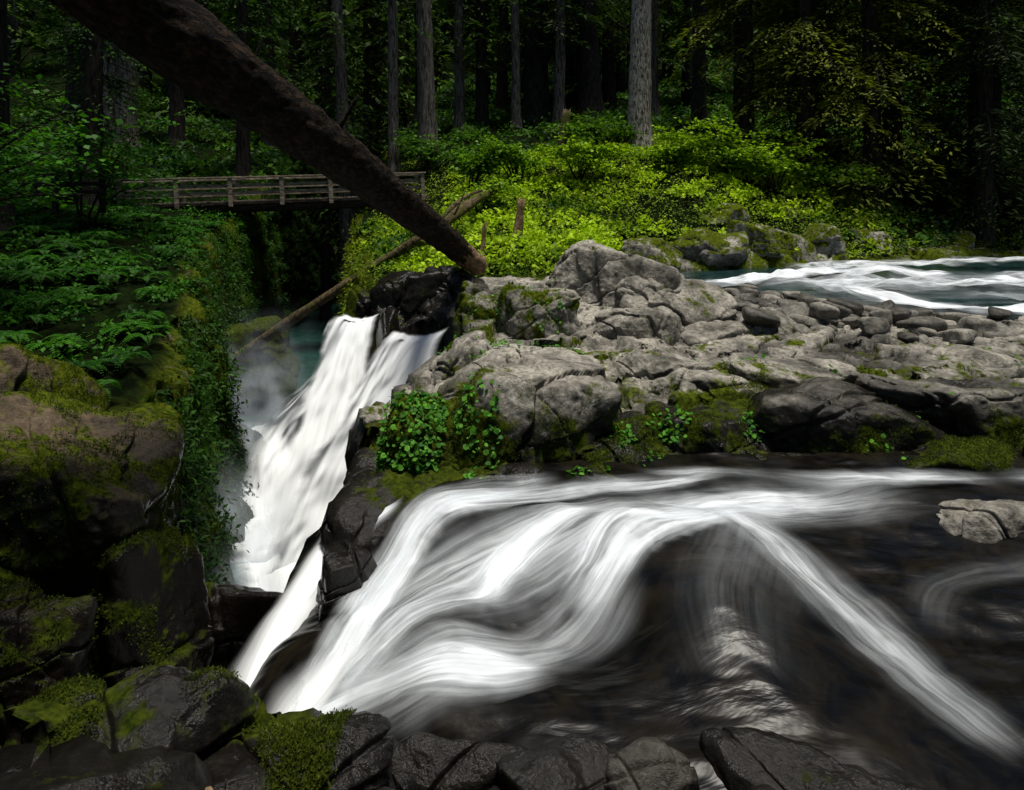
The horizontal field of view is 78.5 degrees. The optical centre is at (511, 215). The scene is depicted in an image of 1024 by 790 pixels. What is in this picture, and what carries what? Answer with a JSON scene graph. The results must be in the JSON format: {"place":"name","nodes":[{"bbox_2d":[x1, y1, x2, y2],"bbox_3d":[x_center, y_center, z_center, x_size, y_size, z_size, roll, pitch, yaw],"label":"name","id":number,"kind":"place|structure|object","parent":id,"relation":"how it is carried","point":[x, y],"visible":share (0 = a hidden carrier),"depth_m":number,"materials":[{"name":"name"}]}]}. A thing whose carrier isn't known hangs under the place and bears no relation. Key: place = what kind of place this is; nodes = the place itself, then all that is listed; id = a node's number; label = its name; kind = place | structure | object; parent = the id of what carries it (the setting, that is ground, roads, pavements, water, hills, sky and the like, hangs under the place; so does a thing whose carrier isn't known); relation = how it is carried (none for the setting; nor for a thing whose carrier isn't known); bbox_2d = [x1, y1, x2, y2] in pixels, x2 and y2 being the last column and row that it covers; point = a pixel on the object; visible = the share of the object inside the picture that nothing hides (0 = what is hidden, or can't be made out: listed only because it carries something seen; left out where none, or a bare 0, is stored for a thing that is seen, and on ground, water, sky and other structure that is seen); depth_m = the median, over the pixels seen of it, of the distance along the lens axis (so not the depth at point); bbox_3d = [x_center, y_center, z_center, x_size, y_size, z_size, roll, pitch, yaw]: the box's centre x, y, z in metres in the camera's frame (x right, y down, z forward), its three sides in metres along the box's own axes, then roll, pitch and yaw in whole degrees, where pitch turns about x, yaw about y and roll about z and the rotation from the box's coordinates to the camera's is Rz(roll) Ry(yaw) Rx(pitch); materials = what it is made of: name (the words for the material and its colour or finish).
{"place":"outdoors","nodes":[
{"label":"outdoors","id":0,"kind":"place"},
{"bbox_2d":[0,0,1023,789],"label":"ground","id":1,"kind":"structure","parent":0,"point":[358,504],"depth_m":12.70,"materials":[{"name":"plant"}]},
{"bbox_2d":[0,0,18,239],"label":"conifer tree","id":2,"kind":"object","parent":1,"relation":"on","point":[5,119],"visible":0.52,"depth_m":18.00,"materials":[{"name":"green plant"}]},
{"bbox_2d":[0,581,97,709],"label":"boulder","id":3,"kind":"object","parent":1,"relation":"on","point":[74,617],"visible":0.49,"depth_m":4.45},
{"bbox_2d":[23,12,80,118],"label":"conifer tree","id":4,"kind":"object","parent":1,"relation":"on","point":[69,86],"visible":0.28,"depth_m":45.49,"materials":[{"name":"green plant"}]},
{"bbox_2d":[0,343,109,411],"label":"boulder","id":5,"kind":"object","parent":1,"relation":"on","point":[14,372],"visible":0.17,"depth_m":6.99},
{"bbox_2d":[13,171,105,213],"bbox_3d":[-17.704,-0.785,21.975,6.613,1.569,0.210,0,0,-3],"label":"wooden railing","id":6,"kind":"object","parent":1,"relation":"on","point":[100,191],"visible":0.56,"depth_m":22.02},
{"bbox_2d":[0,48,138,224],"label":"vine maple","id":7,"kind":"object","parent":1,"relation":"on","point":[12,157],"visible":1,"depth_m":11.92,"materials":[{"name":"green plant"}]},
{"bbox_2d":[7,0,161,186],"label":"conifer tree","id":8,"kind":"object","parent":1,"relation":"on","point":[82,52],"visible":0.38,"depth_m":30.63,"materials":[{"name":"green plant"}]},
{"bbox_2d":[8,0,167,206],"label":"conifer tree","id":9,"kind":"object","parent":1,"relation":"on","point":[93,84],"visible":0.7,"depth_m":26.72,"materials":[{"name":"green plant"}]},
{"bbox_2d":[0,389,183,598],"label":"boulder","id":10,"kind":"object","parent":1,"relation":"on","point":[105,520],"visible":0.59,"depth_m":5.33,"materials":[{"name":"stone"}]},
{"bbox_2d":[64,23,139,148],"bbox_3d":[-24.514,-20.574,40.062,6.198,32.971,6.209,0,0,37],"label":"conifer tree","id":11,"kind":"object","parent":1,"relation":"on","point":[124,74],"visible":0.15,"depth_m":39.55,"materials":[{"name":"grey plant"}]},
{"bbox_2d":[39,118,184,224],"bbox_3d":[-14.178,-1.438,22.006,5.006,4.420,4.089,0,0,-8],"label":"vine maple","id":12,"kind":"object","parent":1,"relation":"on","point":[90,142],"visible":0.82,"depth_m":22.00,"materials":[{"name":"green plant"}]},
{"bbox_2d":[0,201,241,400],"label":"sword ferns","id":13,"kind":"object","parent":1,"relation":"on","point":[117,358],"visible":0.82,"depth_m":14.75,"materials":[{"name":"green plant"}]},
{"bbox_2d":[0,139,286,361],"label":"bank shrubs","id":14,"kind":"object","parent":1,"relation":"on","point":[18,315],"visible":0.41,"depth_m":17.11,"materials":[{"name":"green plant"}]},
{"bbox_2d":[86,523,213,689],"bbox_3d":[-3.375,3.929,5.625,1.006,2.304,1.326,0,0,0],"label":"boulder","id":15,"kind":"object","parent":1,"relation":"on","point":[147,572],"visible":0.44,"depth_m":5.39,"materials":[{"name":"stone"}]},
{"bbox_2d":[51,665,258,755],"bbox_3d":[-2.156,3.380,3.690,1.139,1.263,1.053,0,0,0],"label":"boulder","id":16,"kind":"object","parent":1,"relation":"on","point":[147,707],"visible":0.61,"depth_m":3.65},
{"bbox_2d":[120,0,237,147],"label":"conifer tree","id":17,"kind":"object","parent":1,"relation":"on","point":[176,101],"visible":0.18,"depth_m":41.62,"materials":[{"name":"brown plant"}]},
{"bbox_2d":[174,0,299,183],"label":"conifer tree","id":18,"kind":"object","parent":1,"relation":"on","point":[243,26],"visible":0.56,"depth_m":35.80,"materials":[{"name":"green plant"}]},
{"bbox_2d":[142,154,340,583],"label":"hanging ferns","id":19,"kind":"object","parent":1,"relation":"on","point":[193,462],"visible":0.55,"depth_m":14.23,"materials":[{"name":"green plant"}]},
{"bbox_2d":[205,582,282,677],"bbox_3d":[-4.227,5.898,8.660,2.682,2.050,1.540,0,0,-16],"label":"boulder","id":20,"kind":"object","parent":1,"relation":"on","point":[240,615],"visible":0.23,"depth_m":8.19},
{"bbox_2d":[48,0,487,275],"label":"fallen tree trunk","id":21,"kind":"object","parent":1,"relation":"on","point":[195,50],"visible":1,"depth_m":6.37,"materials":[{"name":"wood"}]},
{"bbox_2d":[110,172,429,213],"bbox_3d":[-11.750,-1.072,31.800,15.012,2.410,2.100,0,0,-18],"label":"wooden footbridge","id":22,"kind":"object","parent":1,"relation":"on","point":[233,204],"visible":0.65,"depth_m":30.89,"materials":[{"name":"brown wood"}]},
{"bbox_2d":[230,0,320,148],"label":"conifer tree","id":23,"kind":"object","parent":1,"relation":"on","point":[269,46],"visible":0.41,"depth_m":43.72,"materials":[{"name":"green plant"}]},
{"bbox_2d":[230,303,341,586],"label":"gorge pool","id":24,"kind":"structure","parent":1,"relation":"on","point":[307,337],"depth_m":28.84,"materials":[{"name":"liquid"}]},
{"bbox_2d":[220,316,300,408],"bbox_3d":[-9.290,5.370,22.929,2.992,3.297,2.453,0,0,-25],"label":"boulder","id":25,"kind":"object","parent":24,"relation":"in","point":[270,378],"visible":0.76,"depth_m":22.13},
{"bbox_2d":[233,315,443,592],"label":"waterfall","id":26,"kind":"structure","parent":24,"relation":"on","point":[300,474],"depth_m":13.11,"materials":[{"name":"liquid"}]},
{"bbox_2d":[199,711,393,789],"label":"boulder","id":27,"kind":"object","parent":1,"relation":"on","point":[363,760],"visible":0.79,"depth_m":3.61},
{"bbox_2d":[284,0,360,231],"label":"conifer tree","id":28,"kind":"object","parent":1,"relation":"on","point":[320,71],"visible":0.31,"depth_m":47.68,"materials":[{"name":"green plant"}]},
{"bbox_2d":[228,235,420,368],"bbox_3d":[-6.255,2.903,20.615,7.537,4.988,0.363,0,0,6],"label":"fallen log","id":29,"kind":"object","parent":1,"relation":"on","point":[289,321],"visible":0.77,"depth_m":20.54,"materials":[{"name":"wood"}]},
{"bbox_2d":[283,0,367,320],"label":"conifer tree","id":30,"kind":"object","parent":1,"relation":"on","point":[325,268],"visible":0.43,"depth_m":41.80,"materials":[{"name":"green plant"}]},
{"bbox_2d":[291,0,387,312],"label":"conifer tree","id":31,"kind":"object","parent":1,"relation":"on","point":[340,101],"visible":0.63,"depth_m":37.68,"materials":[{"name":"green plant"}]},
{"bbox_2d":[315,539,377,621],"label":"boulder","id":32,"kind":"object","parent":1,"relation":"on","point":[348,570],"visible":0.38,"depth_m":5.98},
{"bbox_2d":[318,0,398,251],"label":"conifer tree","id":33,"kind":"object","parent":1,"relation":"on","point":[357,54],"visible":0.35,"depth_m":45.81,"materials":[{"name":"green plant"}]},
{"bbox_2d":[346,0,416,126],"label":"conifer tree","id":34,"kind":"object","parent":1,"relation":"on","point":[368,15],"visible":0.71,"depth_m":43.87,"materials":[{"name":"green plant"}]},
{"bbox_2d":[386,0,431,176],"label":"conifer tree","id":35,"kind":"object","parent":1,"relation":"on","point":[394,164],"visible":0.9,"depth_m":35.76,"materials":[{"name":"grey plant"}]},
{"bbox_2d":[369,270,449,315],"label":"boulder","id":36,"kind":"object","parent":1,"relation":"on","point":[407,291],"visible":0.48,"depth_m":15.30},
{"bbox_2d":[383,394,459,470],"bbox_3d":[-1.130,3.472,8.402,1.295,2.254,1.626,0,0,0],"label":"plant","id":37,"kind":"object","parent":1,"relation":"on","point":[399,424],"visible":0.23,"depth_m":7.80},
{"bbox_2d":[415,0,440,162],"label":"conifer tree","id":38,"kind":"object","parent":1,"relation":"on","point":[426,116],"visible":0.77,"depth_m":37.56,"materials":[{"name":"grey plant"}]},
{"bbox_2d":[382,128,475,174],"bbox_3d":[-4.360,-3.456,36.101,6.427,2.601,3.346,0,0,-26],"label":"vine maple","id":39,"kind":"object","parent":1,"relation":"on","point":[426,154],"visible":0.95,"depth_m":35.67,"materials":[{"name":"green plant"}]},
{"bbox_2d":[416,265,484,315],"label":"boulder","id":40,"kind":"object","parent":1,"relation":"on","point":[450,291],"visible":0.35,"depth_m":15.21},
{"bbox_2d":[410,0,499,134],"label":"conifer tree","id":41,"kind":"object","parent":1,"relation":"on","point":[459,90],"visible":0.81,"depth_m":45.69,"materials":[{"name":"grey plant"}]},
{"bbox_2d":[389,732,528,789],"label":"boulder","id":42,"kind":"object","parent":1,"relation":"on","point":[428,761],"visible":0.69,"depth_m":3.92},
{"bbox_2d":[431,330,492,379],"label":"boulder","id":43,"kind":"object","parent":1,"relation":"on","point":[454,358],"visible":0.3,"depth_m":11.09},
{"bbox_2d":[438,0,504,128],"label":"conifer tree","id":44,"kind":"object","parent":1,"relation":"on","point":[481,114],"visible":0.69,"depth_m":46.63,"materials":[{"name":"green plant"}]},
{"bbox_2d":[452,281,502,338],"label":"boulder","id":45,"kind":"object","parent":1,"relation":"on","point":[486,293],"visible":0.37,"depth_m":13.69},
{"bbox_2d":[447,142,514,190],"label":"vine maple","id":46,"kind":"object","parent":1,"relation":"on","point":[471,167],"visible":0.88,"depth_m":31.43,"materials":[{"name":"green plant"}]},
{"bbox_2d":[465,0,524,114],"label":"conifer tree","id":47,"kind":"object","parent":1,"relation":"on","point":[501,100],"visible":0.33,"depth_m":51.62,"materials":[{"name":"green plant"}]},
{"bbox_2d":[467,462,546,482],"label":"boulder","id":48,"kind":"object","parent":1,"relation":"on","point":[523,472],"visible":0.16,"depth_m":7.44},
{"bbox_2d":[471,131,551,183],"bbox_3d":[-0.145,-2.880,31.454,4.602,2.893,3.954,0,0,14],"label":"vine maple","id":49,"kind":"object","parent":1,"relation":"on","point":[514,159],"visible":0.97,"depth_m":31.10,"materials":[{"name":"green plant"}]},
{"bbox_2d":[0,281,1023,789],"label":"moss","id":50,"kind":"object","parent":1,"relation":"on","point":[276,725],"visible":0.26,"depth_m":5.59,"materials":[{"name":"green plant"}]},
{"bbox_2d":[7,0,1023,258],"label":"distant forest","id":51,"kind":"object","parent":1,"relation":"on","point":[19,30],"visible":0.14,"depth_m":58.78,"materials":[{"name":"green plant"}]},
{"bbox_2d":[10,58,1023,253],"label":"forest understory","id":52,"kind":"object","parent":1,"relation":"on","point":[461,135],"visible":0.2,"depth_m":42.00,"materials":[{"name":"green plant"}]},
{"bbox_2d":[481,0,554,127],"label":"conifer tree","id":53,"kind":"object","parent":1,"relation":"on","point":[516,118],"visible":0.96,"depth_m":44.76,"materials":[{"name":"grey plant"}]},
{"bbox_2d":[435,340,615,397],"bbox_3d":[0.501,2.808,10.669,3.131,1.097,2.169,0,0,20],"label":"boulder","id":54,"kind":"object","parent":1,"relation":"on","point":[496,356],"visible":0.24,"depth_m":10.53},
{"bbox_2d":[487,0,577,122],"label":"conifer tree","id":55,"kind":"object","parent":1,"relation":"on","point":[534,99],"visible":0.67,"depth_m":47.34,"materials":[{"name":"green plant"}]},
{"bbox_2d":[452,353,621,468],"bbox_3d":[0.178,3.051,8.966,2.550,1.981,2.453,0,0,0],"label":"boulder","id":56,"kind":"object","parent":1,"relation":"on","point":[566,385],"visible":0.52,"depth_m":8.03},
{"bbox_2d":[495,282,581,339],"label":"boulder","id":57,"kind":"object","parent":1,"relation":"on","point":[570,324],"visible":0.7,"depth_m":12.81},
{"bbox_2d":[488,733,619,789],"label":"boulder","id":58,"kind":"object","parent":1,"relation":"on","point":[574,761],"visible":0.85,"depth_m":3.70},
{"bbox_2d":[523,0,602,122],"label":"conifer tree","id":59,"kind":"object","parent":1,"relation":"on","point":[559,67],"visible":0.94,"depth_m":45.66,"materials":[{"name":"grey plant"}]},
{"bbox_2d":[519,131,646,180],"bbox_3d":[3.516,-2.614,29.811,5.908,2.622,3.410,0,0,22],"label":"vine maple","id":60,"kind":"object","parent":1,"relation":"on","point":[588,159],"visible":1,"depth_m":29.53,"materials":[{"name":"green plant"}]},
{"bbox_2d":[552,0,630,119],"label":"conifer tree","id":61,"kind":"object","parent":1,"relation":"on","point":[589,82],"visible":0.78,"depth_m":47.30,"materials":[{"name":"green plant"}]},
{"bbox_2d":[545,113,647,146],"bbox_3d":[4.457,-4.433,33.842,5.494,2.572,4.139,0,0,0],"label":"vine maple","id":62,"kind":"object","parent":1,"relation":"on","point":[611,133],"visible":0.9,"depth_m":33.54,"materials":[{"name":"green plant"}]},
{"bbox_2d":[569,0,631,112],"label":"conifer tree","id":63,"kind":"object","parent":1,"relation":"on","point":[609,94],"visible":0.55,"depth_m":51.54,"materials":[{"name":"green plant"}]},
{"bbox_2d":[545,240,681,307],"bbox_3d":[2.155,2.126,15.124,3.470,3.069,2.862,0,0,0],"label":"boulder","id":64,"kind":"object","parent":1,"relation":"on","point":[591,272],"visible":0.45,"depth_m":14.14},
{"bbox_2d":[577,415,678,463],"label":"boulder","id":65,"kind":"object","parent":1,"relation":"on","point":[667,451],"visible":0.27,"depth_m":8.04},
{"bbox_2d":[588,307,683,345],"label":"boulder","id":66,"kind":"object","parent":1,"relation":"on","point":[665,326],"visible":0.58,"depth_m":12.21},
{"bbox_2d":[625,0,654,150],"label":"conifer tree","id":67,"kind":"object","parent":1,"relation":"on","point":[639,93],"visible":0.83,"depth_m":33.78,"materials":[{"name":"grey plant"}]},
{"bbox_2d":[353,130,928,276],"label":"bank shrubs","id":68,"kind":"object","parent":1,"relation":"on","point":[421,256],"visible":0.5,"depth_m":27.21,"materials":[{"name":"green plant"}]},
{"bbox_2d":[604,737,699,789],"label":"boulder","id":69,"kind":"object","parent":1,"relation":"on","point":[649,763],"visible":1,"depth_m":3.62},
{"bbox_2d":[620,237,683,269],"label":"boulder","id":70,"kind":"object","parent":1,"relation":"on","point":[659,250],"visible":0.51,"depth_m":22.07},
{"bbox_2d":[637,125,712,166],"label":"vine maple","id":71,"kind":"object","parent":1,"relation":"on","point":[674,153],"visible":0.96,"depth_m":30.52,"materials":[{"name":"green plant"}]},
{"bbox_2d":[614,273,737,325],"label":"boulder","id":72,"kind":"object","parent":1,"relation":"on","point":[711,304],"visible":0.53,"depth_m":13.67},
{"bbox_2d":[611,349,747,398],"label":"boulder","id":73,"kind":"object","parent":1,"relation":"on","point":[657,369],"visible":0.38,"depth_m":9.98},
{"bbox_2d":[338,128,1023,315],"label":"bank ground cover","id":74,"kind":"object","parent":1,"relation":"on","point":[568,226],"visible":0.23,"depth_m":27.34,"materials":[{"name":"green plant"}]},
{"bbox_2d":[651,0,732,128],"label":"conifer tree","id":75,"kind":"object","parent":1,"relation":"on","point":[698,96],"visible":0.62,"depth_m":41.70,"materials":[{"name":"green plant"}]},
{"bbox_2d":[374,278,1023,480],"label":"broadleaf plant","id":76,"kind":"object","parent":1,"relation":"on","point":[418,466],"visible":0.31,"depth_m":7.93,"materials":[{"name":"green plant"}]},
{"bbox_2d":[645,400,774,453],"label":"boulder","id":77,"kind":"object","parent":1,"relation":"on","point":[728,427],"visible":0.42,"depth_m":8.17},
{"bbox_2d":[672,227,750,267],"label":"boulder","id":78,"kind":"object","parent":1,"relation":"on","point":[707,246],"visible":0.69,"depth_m":23.21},
{"bbox_2d":[681,320,755,346],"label":"boulder","id":79,"kind":"object","parent":1,"relation":"on","point":[701,332],"visible":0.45,"depth_m":12.50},
{"bbox_2d":[674,115,805,175],"bbox_3d":[10.570,-3.156,30.053,6.146,3.274,3.825,0,0,0],"label":"vine maple","id":80,"kind":"object","parent":1,"relation":"on","point":[720,143],"visible":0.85,"depth_m":29.71,"materials":[{"name":"green plant"}]},
{"bbox_2d":[696,0,796,137],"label":"conifer tree","id":81,"kind":"object","parent":1,"relation":"on","point":[738,35],"visible":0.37,"depth_m":37.69,"materials":[{"name":"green plant"}]},
{"bbox_2d":[665,0,849,140],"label":"conifer tree","id":82,"kind":"object","parent":1,"relation":"on","point":[748,64],"visible":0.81,"depth_m":33.74,"materials":[{"name":"green plant"}]},
{"bbox_2d":[713,135,826,192],"bbox_3d":[12.166,-2.283,29.037,5.338,3.112,3.969,0,0,-38],"label":"shrub","id":83,"kind":"object","parent":1,"relation":"on","point":[771,163],"visible":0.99,"depth_m":28.78,"materials":[{"name":"green plant"}]},
{"bbox_2d":[727,220,815,265],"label":"boulder","id":84,"kind":"object","parent":1,"relation":"on","point":[767,241],"visible":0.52,"depth_m":24.23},
{"bbox_2d":[719,357,864,387],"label":"boulder","id":85,"kind":"object","parent":1,"relation":"on","point":[804,368],"visible":0.2,"depth_m":9.95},
{"bbox_2d":[722,0,896,148],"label":"conifer tree","id":86,"kind":"object","parent":1,"relation":"on","point":[766,111],"visible":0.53,"depth_m":33.10,"materials":[{"name":"green plant"}]},
{"bbox_2d":[699,727,922,789],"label":"boulder","id":87,"kind":"object","parent":1,"relation":"on","point":[743,758],"visible":0.96,"depth_m":3.79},
{"bbox_2d":[703,0,927,173],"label":"conifer tree","id":88,"kind":"object","parent":1,"relation":"on","point":[805,76],"visible":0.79,"depth_m":30.65,"materials":[{"name":"green plant"}]},
{"bbox_2d":[729,0,909,151],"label":"conifer tree","id":89,"kind":"object","parent":1,"relation":"on","point":[823,68],"visible":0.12,"depth_m":36.84,"materials":[{"name":"green plant"}]},
{"bbox_2d":[801,223,845,262],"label":"boulder","id":90,"kind":"object","parent":1,"relation":"on","point":[826,238],"visible":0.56,"depth_m":24.92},
{"bbox_2d":[746,377,945,453],"bbox_3d":[4.431,3.028,8.720,2.520,1.486,1.810,0,0,0],"label":"boulder","id":91,"kind":"object","parent":1,"relation":"on","point":[812,415],"visible":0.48,"depth_m":8.09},
{"bbox_2d":[790,156,902,198],"bbox_3d":[15.184,-1.682,29.143,5.001,2.177,3.790,0,0,36],"label":"vine maple","id":92,"kind":"object","parent":1,"relation":"on","point":[814,175],"visible":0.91,"depth_m":28.77,"materials":[{"name":"green plant"}]},
{"bbox_2d":[719,284,1023,344],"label":"river cobbles","id":93,"kind":"object","parent":1,"relation":"on","point":[806,312],"visible":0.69,"depth_m":13.04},
{"bbox_2d":[773,0,985,225],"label":"conifer tree","id":94,"kind":"object","parent":1,"relation":"on","point":[873,154],"visible":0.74,"depth_m":30.10,"materials":[{"name":"green plant"}]},
{"bbox_2d":[814,0,998,204],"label":"conifer tree","id":95,"kind":"object","parent":1,"relation":"on","point":[887,127],"visible":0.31,"depth_m":32.51,"materials":[{"name":"green plant"}]},
{"bbox_2d":[841,373,1023,447],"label":"boulder","id":96,"kind":"object","parent":1,"relation":"on","point":[962,408],"visible":0.5,"depth_m":8.27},
{"bbox_2d":[882,0,1023,252],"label":"conifer tree","id":97,"kind":"object","parent":1,"relation":"on","point":[983,214],"visible":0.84,"depth_m":28.25,"materials":[{"name":"green plant"}]},
{"bbox_2d":[892,0,1023,248],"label":"conifer tree","id":98,"kind":"object","parent":1,"relation":"on","point":[972,103],"visible":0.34,"depth_m":30.80,"materials":[{"name":"green plant"}]},
{"bbox_2d":[908,436,1014,471],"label":"boulder","id":99,"kind":"object","parent":1,"relation":"on","point":[936,466],"visible":0.28,"depth_m":7.51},
{"bbox_2d":[902,0,1023,214],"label":"conifer tree","id":100,"kind":"object","parent":1,"relation":"on","point":[998,98],"visible":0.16,"depth_m":33.59,"materials":[{"name":"green plant"}]},
{"bbox_2d":[916,344,1023,377],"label":"boulder","id":101,"kind":"object","parent":1,"relation":"on","point":[959,355],"visible":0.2,"depth_m":10.54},
{"bbox_2d":[936,499,1023,542],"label":"boulder","id":102,"kind":"object","parent":1,"relation":"on","point":[992,521],"visible":0.45,"depth_m":6.34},
{"bbox_2d":[250,448,1023,789],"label":"stream","id":103,"kind":"structure","parent":0,"point":[680,640],"depth_m":5.13,"materials":[{"name":"liquid"}]},
{"bbox_2d":[239,470,952,713],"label":"stream cascade","id":104,"kind":"object","parent":103,"relation":"on","point":[630,535],"visible":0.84,"depth_m":5.88,"materials":[{"name":"liquid"}]},
{"bbox_2d":[679,258,1023,319],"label":"river","id":105,"kind":"structure","parent":0,"point":[974,293],"depth_m":19.61,"materials":[{"name":"liquid"}]},
{"bbox_2d":[706,256,1023,312],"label":"river rapids","id":106,"kind":"structure","parent":105,"relation":"on","point":[868,267],"depth_m":19.38,"materials":[{"name":"white liquid"}]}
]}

